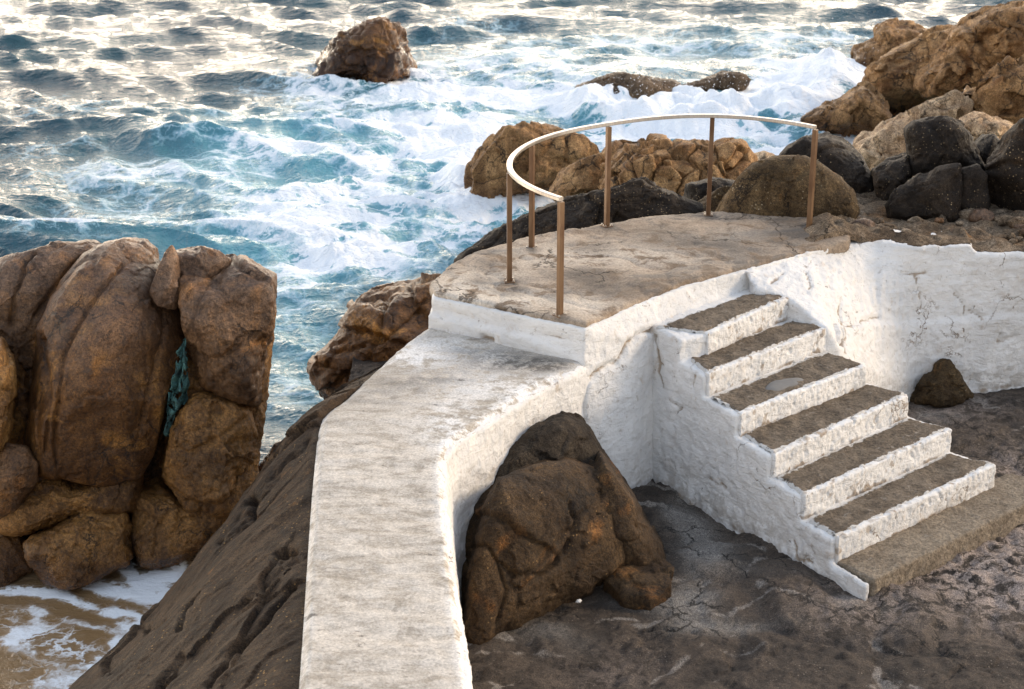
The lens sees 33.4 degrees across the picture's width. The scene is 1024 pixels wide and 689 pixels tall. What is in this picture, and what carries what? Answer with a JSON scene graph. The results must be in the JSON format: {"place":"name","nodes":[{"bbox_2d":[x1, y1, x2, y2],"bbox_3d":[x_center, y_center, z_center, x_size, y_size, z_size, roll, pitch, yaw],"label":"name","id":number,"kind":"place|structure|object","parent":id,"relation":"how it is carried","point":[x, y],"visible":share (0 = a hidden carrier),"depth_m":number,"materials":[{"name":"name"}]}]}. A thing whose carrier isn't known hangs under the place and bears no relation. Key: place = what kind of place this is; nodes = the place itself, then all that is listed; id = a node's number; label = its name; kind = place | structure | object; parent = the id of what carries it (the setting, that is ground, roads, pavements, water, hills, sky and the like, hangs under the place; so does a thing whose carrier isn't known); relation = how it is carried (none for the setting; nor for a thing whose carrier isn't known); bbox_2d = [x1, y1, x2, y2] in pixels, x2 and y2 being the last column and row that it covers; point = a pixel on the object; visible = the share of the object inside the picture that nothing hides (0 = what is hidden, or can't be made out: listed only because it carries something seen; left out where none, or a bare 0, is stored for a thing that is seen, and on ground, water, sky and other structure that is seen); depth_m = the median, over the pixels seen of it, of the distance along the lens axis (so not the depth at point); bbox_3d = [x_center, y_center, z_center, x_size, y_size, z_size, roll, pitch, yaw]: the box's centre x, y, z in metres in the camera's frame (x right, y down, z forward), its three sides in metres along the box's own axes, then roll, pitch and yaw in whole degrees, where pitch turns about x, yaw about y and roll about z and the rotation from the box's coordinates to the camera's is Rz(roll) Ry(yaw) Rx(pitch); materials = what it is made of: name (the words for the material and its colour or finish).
{"place":"outdoors","nodes":[
{"label":"outdoors","id":0,"kind":"place"},
{"bbox_2d":[69,365,382,688],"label":"bedrock slope","id":1,"kind":"structure","parent":0,"point":[226,611],"depth_m":10.98,"materials":[{"name":"stone"}]},
{"bbox_2d":[306,272,440,398],"bbox_3d":[-1.223,0.036,17.894,1.856,1.649,1.620,0,21,0],"label":"boulder","id":2,"kind":"object","parent":1,"relation":"on","point":[383,322],"visible":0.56,"depth_m":17.34,"materials":[{"name":"brown stone"}]},
{"bbox_2d":[299,329,589,688],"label":"walkway wall","id":3,"kind":"structure","parent":1,"relation":"on","point":[419,436],"depth_m":11.70,"materials":[{"name":"concrete"}]},
{"bbox_2d":[0,0,1018,688],"bbox_3d":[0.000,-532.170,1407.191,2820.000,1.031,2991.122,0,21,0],"label":"sea","id":4,"kind":"structure","parent":0,"point":[224,126],"depth_m":31.78,"materials":[{"name":"liquid"}]},
{"bbox_2d":[0,535,32,587],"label":"boulder","id":5,"kind":"object","parent":4,"relation":"in","point":[14,566],"visible":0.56,"depth_m":15.49,"materials":[{"name":"stone"}]},
{"bbox_2d":[23,511,133,590],"bbox_3d":[-3.948,1.879,15.602,1.001,0.881,0.940,0,21,0],"label":"rock slab","id":6,"kind":"object","parent":4,"relation":"in","point":[78,551],"visible":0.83,"depth_m":15.26,"materials":[{"name":"stone"}]},
{"bbox_2d":[0,475,143,536],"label":"rock slab","id":7,"kind":"object","parent":6,"relation":"on","point":[47,503],"visible":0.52,"depth_m":15.33,"materials":[{"name":"stone"}]},
{"bbox_2d":[0,442,38,518],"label":"boulder","id":8,"kind":"object","parent":7,"relation":"on","point":[19,469],"visible":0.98,"depth_m":14.89,"materials":[{"name":"stone"}]},
{"bbox_2d":[0,337,17,452],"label":"boulder","id":9,"kind":"object","parent":8,"relation":"on","point":[8,391],"visible":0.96,"depth_m":14.83,"materials":[{"name":"stone"}]},
{"bbox_2d":[26,440,161,538],"bbox_3d":[-3.916,0.620,16.389,3.074,2.656,1.611,-6,22,-15],"label":"rock slab","id":10,"kind":"object","parent":4,"relation":"in","point":[153,470],"visible":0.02,"depth_m":16.07,"materials":[{"name":"brown stone"}]},
{"bbox_2d":[56,237,158,289],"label":"boulder","id":11,"kind":"object","parent":10,"relation":"on","point":[126,250],"visible":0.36,"depth_m":15.48,"materials":[{"name":"stone"}]},
{"bbox_2d":[130,476,225,569],"bbox_3d":[-3.054,1.731,15.874,1.029,0.880,0.911,0,21,0],"label":"rock slab","id":12,"kind":"object","parent":4,"relation":"in","point":[168,530],"visible":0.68,"depth_m":15.55,"materials":[{"name":"stone"}]},
{"bbox_2d":[164,391,257,504],"bbox_3d":[-2.752,0.957,15.611,0.868,1.176,1.019,0,21,0],"label":"boulder","id":13,"kind":"object","parent":12,"relation":"on","point":[211,454],"visible":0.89,"depth_m":15.25,"materials":[{"name":"stone"}]},
{"bbox_2d":[163,338,189,436],"bbox_3d":[-3.020,0.398,15.316,0.263,0.963,0.162,0,21,0],"label":"net scrap","id":14,"kind":"object","parent":13,"relation":"on","point":[178,377],"visible":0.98,"depth_m":15.30,"materials":[{"name":"fabric"}]},
{"bbox_2d":[159,317,275,518],"bbox_3d":[-2.764,0.600,15.943,1.128,1.958,1.586,0,21,0],"label":"boulder","id":15,"kind":"object","parent":12,"relation":"on","point":[243,483],"visible":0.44,"depth_m":15.59,"materials":[{"name":"stone"}]},
{"bbox_2d":[23,255,184,486],"bbox_3d":[-3.732,0.210,15.566,1.536,2.087,1.699,0,21,0],"label":"boulder","id":16,"kind":"object","parent":15,"relation":"on","point":[110,337],"visible":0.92,"depth_m":15.04,"materials":[{"name":"brown stone"}]},
{"bbox_2d":[9,352,30,444],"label":"boulder","id":17,"kind":"object","parent":16,"relation":"on","point":[23,389],"visible":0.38,"depth_m":15.50,"materials":[{"name":"brown stone"}]},
{"bbox_2d":[0,239,101,384],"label":"boulder","id":18,"kind":"object","parent":17,"relation":"on","point":[30,279],"visible":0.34,"depth_m":15.55,"materials":[{"name":"stone"}]},
{"bbox_2d":[149,245,180,309],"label":"boulder","id":19,"kind":"object","parent":16,"relation":"on","point":[164,291],"visible":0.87,"depth_m":15.05,"materials":[{"name":"stone"}]},
{"bbox_2d":[178,254,276,406],"bbox_3d":[-2.560,-0.107,15.512,0.885,1.381,1.192,-3,21,-7],"label":"boulder","id":20,"kind":"object","parent":15,"relation":"on","point":[228,315],"visible":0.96,"depth_m":15.06,"materials":[{"name":"stone"}]},
{"bbox_2d":[176,246,230,277],"bbox_3d":[-2.857,-0.680,15.599,0.556,0.557,0.818,-5,22,-14],"label":"rock slab","id":21,"kind":"object","parent":20,"relation":"on","point":[203,261],"visible":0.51,"depth_m":15.26,"materials":[{"name":"stone"}]},
{"bbox_2d":[258,441,280,471],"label":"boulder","id":22,"kind":"object","parent":15,"relation":"on","point":[273,447],"visible":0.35,"depth_m":16.33,"materials":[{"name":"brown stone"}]},
{"bbox_2d":[312,17,417,83],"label":"sea rock","id":23,"kind":"object","parent":4,"relation":"in","point":[376,50],"visible":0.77,"depth_m":35.09,"materials":[{"name":"brown stone"}]},
{"bbox_2d":[464,121,598,198],"bbox_3d":[0.300,-2.893,27.271,2.160,1.614,1.798,0,21,0],"label":"sea rock","id":24,"kind":"object","parent":4,"relation":"in","point":[485,172],"visible":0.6,"depth_m":26.55,"materials":[{"name":"beige stone"}]},
{"bbox_2d":[548,153,604,201],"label":"sea rock","id":25,"kind":"object","parent":4,"relation":"in","point":[581,175],"visible":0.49,"depth_m":24.70,"materials":[{"name":"beige stone"}]},
{"bbox_2d":[575,72,680,98],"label":"sea rock","id":26,"kind":"object","parent":4,"relation":"in","point":[654,85],"visible":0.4,"depth_m":33.44,"materials":[{"name":"stone"}]},
{"bbox_2d":[436,18,865,151],"bbox_3d":[3.221,-5.197,31.579,9.665,1.902,10.286,0,21,0],"label":"spray","id":27,"kind":"object","parent":4,"relation":"on","point":[672,89],"visible":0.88,"depth_m":32.31,"materials":[{"name":"white liquid"}]},
{"bbox_2d":[598,133,757,195],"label":"sea rock","id":28,"kind":"object","parent":4,"relation":"in","point":[676,165],"visible":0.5,"depth_m":22.93,"materials":[{"name":"beige stone"}]},
{"bbox_2d":[683,70,750,91],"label":"sea rock","id":29,"kind":"object","parent":4,"relation":"in","point":[724,83],"visible":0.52,"depth_m":34.12,"materials":[{"name":"stone"}]},
{"bbox_2d":[755,151,774,159],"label":"sea rock","id":30,"kind":"object","parent":4,"relation":"in","point":[761,155],"visible":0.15,"depth_m":25.44,"materials":[{"name":"stone"}]},
{"bbox_2d":[800,81,891,136],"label":"headland block","id":31,"kind":"structure","parent":4,"relation":"in","point":[860,107],"depth_m":30.66,"materials":[{"name":"beige stone"}]},
{"bbox_2d":[850,17,926,66],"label":"headland block","id":32,"kind":"structure","parent":4,"relation":"in","point":[890,34],"depth_m":36.00,"materials":[{"name":"beige stone"}]},
{"bbox_2d":[862,24,963,115],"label":"headland block","id":33,"kind":"structure","parent":4,"relation":"in","point":[889,76],"depth_m":32.22,"materials":[{"name":"beige stone"}]},
{"bbox_2d":[913,0,1023,99],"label":"headland block","id":34,"kind":"structure","parent":33,"relation":"on","point":[972,49],"depth_m":30.47,"materials":[{"name":"beige stone"}]},
{"bbox_2d":[852,89,973,170],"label":"headland block","id":35,"kind":"structure","parent":4,"relation":"in","point":[882,141],"depth_m":27.24,"materials":[{"name":"stone"}]},
{"bbox_2d":[959,111,1013,140],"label":"headland block","id":36,"kind":"structure","parent":4,"relation":"in","point":[977,124],"depth_m":24.36,"materials":[{"name":"stone"}]},
{"bbox_2d":[963,54,1023,123],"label":"headland block","id":37,"kind":"structure","parent":4,"relation":"in","point":[998,90],"depth_m":27.12,"materials":[{"name":"beige stone"}]},
{"bbox_2d":[453,177,702,262],"bbox_3d":[0.857,-1.305,18.903,3.007,1.267,1.628,0,21,0],"label":"boulder","id":38,"kind":"object","parent":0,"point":[639,197],"visible":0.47,"depth_m":18.32,"materials":[{"name":"stone"}]},
{"bbox_2d":[348,357,1023,688],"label":"courtyard ground","id":39,"kind":"structure","parent":0,"point":[743,610],"depth_m":12.39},
{"bbox_2d":[461,457,624,644],"bbox_3d":[0.307,1.499,12.903,0.889,1.320,2.211,20,28,41],"label":"boulder","id":40,"kind":"object","parent":39,"relation":"on","point":[542,540],"visible":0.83,"depth_m":12.39,"materials":[{"name":"stone"}]},
{"bbox_2d":[493,411,610,483],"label":"boulder","id":41,"kind":"object","parent":39,"relation":"on","point":[561,435],"visible":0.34,"depth_m":13.16,"materials":[{"name":"stone"}]},
{"bbox_2d":[593,451,665,565],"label":"boulder","id":42,"kind":"object","parent":39,"relation":"on","point":[636,534],"visible":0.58,"depth_m":12.89,"materials":[{"name":"stone"}]},
{"bbox_2d":[603,559,674,610],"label":"boulder","id":43,"kind":"object","parent":39,"relation":"on","point":[635,587],"visible":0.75,"depth_m":12.73,"materials":[{"name":"stone"}]},
{"bbox_2d":[428,211,850,488],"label":"viewing platform","id":44,"kind":"structure","parent":39,"relation":"on","point":[629,284],"depth_m":14.65,"materials":[{"name":"beige concrete"}]},
{"bbox_2d":[504,114,817,317],"bbox_3d":[1.087,-1.322,15.415,3.508,1.015,1.580,-19,28,-41],"label":"railing","id":45,"kind":"object","parent":44,"relation":"on","point":[530,185],"visible":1,"depth_m":15.73,"materials":[{"name":"metal"}]},
{"bbox_2d":[651,289,1023,600],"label":"staircase","id":46,"kind":"structure","parent":39,"relation":"on","point":[792,439],"depth_m":13.88,"materials":[{"name":"concrete"}]},
{"bbox_2d":[745,229,1023,401],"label":"retaining wall","id":47,"kind":"structure","parent":39,"relation":"on","point":[895,316],"depth_m":16.08,"materials":[{"name":"white paint"}]},
{"bbox_2d":[910,382,918,401],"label":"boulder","id":48,"kind":"object","parent":39,"relation":"on","point":[913,392],"visible":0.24,"depth_m":16.32,"materials":[{"name":"stone"}]},
{"bbox_2d":[913,358,973,407],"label":"boulder","id":49,"kind":"object","parent":39,"relation":"on","point":[942,384],"visible":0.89,"depth_m":16.17,"materials":[{"name":"stone"}]},
{"bbox_2d":[804,190,1023,251],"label":"ground","id":50,"kind":"structure","parent":0,"point":[984,235],"depth_m":16.27,"materials":[{"name":"stone"}]},
{"bbox_2d":[684,177,734,200],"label":"boulder","id":51,"kind":"object","parent":50,"relation":"on","point":[696,190],"visible":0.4,"depth_m":19.33,"materials":[{"name":"stone"}]},
{"bbox_2d":[697,186,730,211],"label":"boulder","id":52,"kind":"object","parent":50,"relation":"on","point":[718,194],"visible":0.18,"depth_m":18.36,"materials":[{"name":"stone"}]},
{"bbox_2d":[714,154,859,219],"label":"boulder","id":53,"kind":"object","parent":50,"relation":"on","point":[776,185],"visible":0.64,"depth_m":16.61,"materials":[{"name":"stone"}]},
{"bbox_2d":[779,131,873,193],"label":"boulder","id":54,"kind":"object","parent":50,"relation":"on","point":[842,157],"visible":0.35,"depth_m":18.02,"materials":[{"name":"stone"}]},
{"bbox_2d":[851,218,874,226],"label":"loose stone","id":55,"kind":"object","parent":50,"relation":"on","point":[867,222],"visible":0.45,"depth_m":16.38,"materials":[{"name":"stone"}]},
{"bbox_2d":[872,218,883,223],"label":"loose stone","id":56,"kind":"object","parent":50,"relation":"on","point":[877,220],"visible":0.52,"depth_m":16.65,"materials":[{"name":"brown stone"}]},
{"bbox_2d":[883,223,896,227],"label":"loose stone","id":57,"kind":"object","parent":50,"relation":"on","point":[889,225],"visible":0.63,"depth_m":16.51,"materials":[{"name":"brown stone"}]},
{"bbox_2d":[871,152,911,200],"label":"boulder","id":58,"kind":"object","parent":50,"relation":"on","point":[890,174],"visible":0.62,"depth_m":17.59,"materials":[{"name":"stone"}]},
{"bbox_2d":[907,216,923,222],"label":"loose stone","id":59,"kind":"object","parent":50,"relation":"on","point":[913,219],"visible":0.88,"depth_m":16.68,"materials":[{"name":"stone"}]},
{"bbox_2d":[884,163,962,221],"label":"boulder","id":60,"kind":"object","parent":50,"relation":"on","point":[935,192],"visible":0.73,"depth_m":16.86,"materials":[{"name":"stone"}]},
{"bbox_2d":[934,217,943,223],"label":"loose stone","id":61,"kind":"object","parent":50,"relation":"on","point":[939,220],"visible":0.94,"depth_m":16.77,"materials":[{"name":"stone"}]},
{"bbox_2d":[903,115,985,178],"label":"boulder","id":62,"kind":"object","parent":50,"relation":"on","point":[931,142],"visible":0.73,"depth_m":17.56,"materials":[{"name":"stone"}]},
{"bbox_2d":[956,221,963,225],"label":"loose stone","id":63,"kind":"object","parent":50,"relation":"on","point":[959,223],"visible":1,"depth_m":16.71,"materials":[{"name":"stone"}]},
{"bbox_2d":[958,208,973,219],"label":"loose stone","id":64,"kind":"object","parent":50,"relation":"on","point":[964,213],"visible":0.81,"depth_m":16.88,"materials":[{"name":"stone"}]},
{"bbox_2d":[961,164,990,209],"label":"boulder","id":65,"kind":"object","parent":50,"relation":"on","point":[975,193],"visible":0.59,"depth_m":16.91,"materials":[{"name":"stone"}]},
{"bbox_2d":[968,208,994,221],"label":"loose stone","id":66,"kind":"object","parent":50,"relation":"on","point":[976,215],"visible":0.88,"depth_m":16.75,"materials":[{"name":"stone"}]},
{"bbox_2d":[974,134,999,163],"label":"boulder","id":67,"kind":"object","parent":50,"relation":"on","point":[986,144],"visible":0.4,"depth_m":18.14,"materials":[{"name":"stone"}]},
{"bbox_2d":[993,214,1011,225],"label":"loose stone","id":68,"kind":"object","parent":50,"relation":"on","point":[1001,220],"visible":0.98,"depth_m":16.73,"materials":[{"name":"grey stone"}]},
{"bbox_2d":[984,118,1023,210],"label":"boulder","id":69,"kind":"object","parent":50,"relation":"on","point":[1004,169],"visible":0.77,"depth_m":17.03,"materials":[{"name":"stone"}]},
{"bbox_2d":[1004,232,1015,239],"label":"loose stone","id":70,"kind":"object","parent":50,"relation":"on","point":[1009,236],"visible":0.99,"depth_m":16.29,"materials":[{"name":"brown stone"}]},
{"bbox_2d":[1009,238,1017,243],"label":"loose stone","id":71,"kind":"object","parent":50,"relation":"on","point":[1013,240],"visible":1,"depth_m":16.17,"materials":[{"name":"brown stone"}]},
{"bbox_2d":[1007,216,1023,227],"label":"loose stone","id":72,"kind":"object","parent":50,"relation":"on","point":[1012,221],"visible":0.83,"depth_m":16.59,"materials":[{"name":"brown stone"}]},
{"bbox_2d":[1013,224,1023,228],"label":"loose stone","id":73,"kind":"object","parent":50,"relation":"on","point":[1019,226],"visible":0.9,"depth_m":16.53,"materials":[{"name":"stone"}]}
]}

